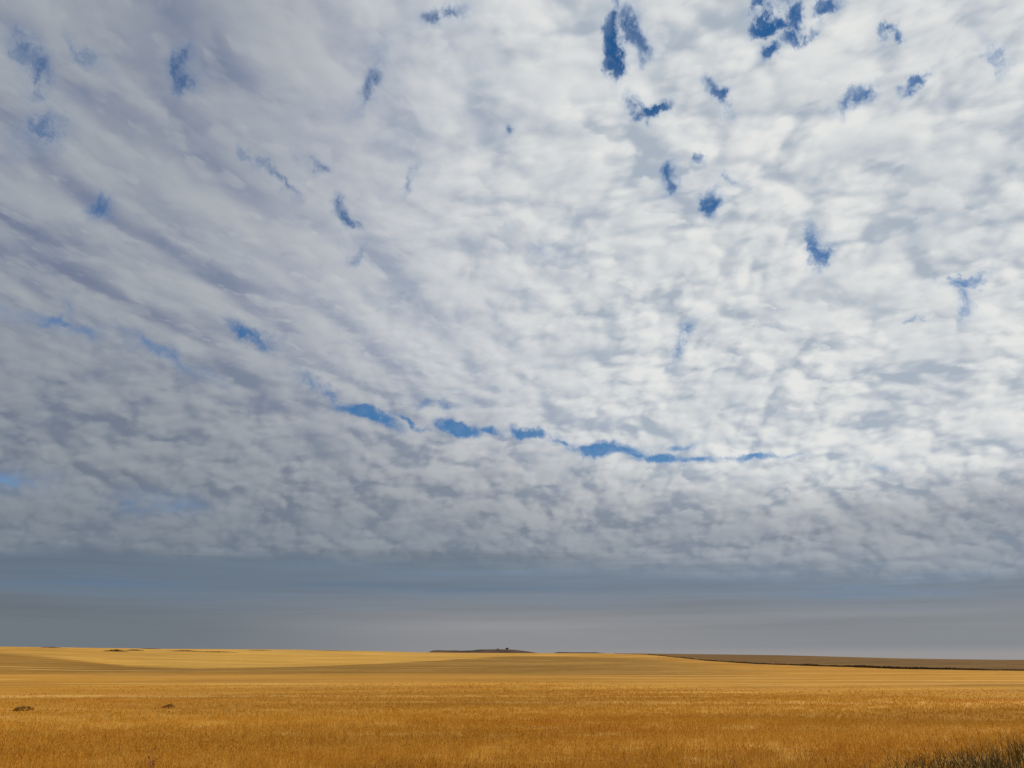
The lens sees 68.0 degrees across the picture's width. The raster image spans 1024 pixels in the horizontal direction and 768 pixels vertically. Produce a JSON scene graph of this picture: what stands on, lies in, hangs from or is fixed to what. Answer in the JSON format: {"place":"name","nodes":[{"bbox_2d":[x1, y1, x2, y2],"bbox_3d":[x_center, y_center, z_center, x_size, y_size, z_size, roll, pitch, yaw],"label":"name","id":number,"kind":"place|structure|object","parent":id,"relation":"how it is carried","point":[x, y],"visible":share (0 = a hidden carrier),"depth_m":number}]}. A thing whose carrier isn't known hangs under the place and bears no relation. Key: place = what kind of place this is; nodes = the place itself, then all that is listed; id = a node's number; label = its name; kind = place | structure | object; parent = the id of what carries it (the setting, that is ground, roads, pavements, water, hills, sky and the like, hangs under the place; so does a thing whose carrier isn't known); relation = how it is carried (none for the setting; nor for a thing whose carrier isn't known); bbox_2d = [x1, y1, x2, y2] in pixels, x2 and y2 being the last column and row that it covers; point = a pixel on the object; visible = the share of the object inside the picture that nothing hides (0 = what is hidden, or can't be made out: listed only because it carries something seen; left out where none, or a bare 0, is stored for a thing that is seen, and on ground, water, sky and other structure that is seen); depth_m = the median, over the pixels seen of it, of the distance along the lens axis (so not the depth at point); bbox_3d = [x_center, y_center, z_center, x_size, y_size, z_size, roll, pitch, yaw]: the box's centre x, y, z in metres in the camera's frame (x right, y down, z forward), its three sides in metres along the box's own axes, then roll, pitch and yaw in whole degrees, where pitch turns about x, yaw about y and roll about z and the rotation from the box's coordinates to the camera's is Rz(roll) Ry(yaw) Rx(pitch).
{"place":"outdoors","nodes":[
{"label":"outdoors","id":0,"kind":"place"},
{"bbox_2d":[430,649,534,652],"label":"hill","id":1,"kind":"structure","parent":0,"point":[485,651],"depth_m":1354.64},
{"bbox_2d":[0,647,1023,767],"bbox_3d":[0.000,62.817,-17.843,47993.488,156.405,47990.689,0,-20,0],"label":"ground","id":2,"kind":"structure","parent":0,"point":[39,668],"depth_m":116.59},
{"bbox_2d":[12,706,33,710],"bbox_3d":[-33.389,22.178,51.715,1.561,0.513,1.199,8,-21,-21],"label":"weed clump","id":3,"kind":"object","parent":2,"relation":"on","point":[27,708],"visible":0.71,"depth_m":51.60},
{"bbox_2d":[146,746,162,767],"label":"weed stalks","id":4,"kind":"object","parent":2,"relation":"on","point":[152,761],"visible":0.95,"depth_m":23.85},
{"bbox_2d":[162,703,174,707],"bbox_3d":[-24.812,23.273,54.798,1.069,0.516,0.843,0,-20,0],"label":"weed clump","id":5,"kind":"object","parent":2,"relation":"on","point":[169,704],"visible":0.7,"depth_m":54.65},
{"bbox_2d":[48,647,333,652],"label":"scrub","id":6,"kind":"object","parent":2,"relation":"on","point":[176,650],"visible":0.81,"depth_m":673.34},
{"bbox_2d":[614,728,1023,767],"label":"verge grass","id":7,"kind":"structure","parent":2,"relation":"on","point":[991,760],"depth_m":24.55},
{"bbox_2d":[647,654,1023,670],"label":"field edge growth","id":8,"kind":"object","parent":2,"relation":"on","point":[893,667],"visible":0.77,"depth_m":302.71},
{"bbox_2d":[0,0,1023,659],"label":"sky","id":9,"kind":"structure","parent":0,"point":[537,326]},
{"bbox_2d":[556,652,597,652],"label":"hill","id":10,"kind":"structure","parent":0,"point":[576,652],"depth_m":1328.14}
]}

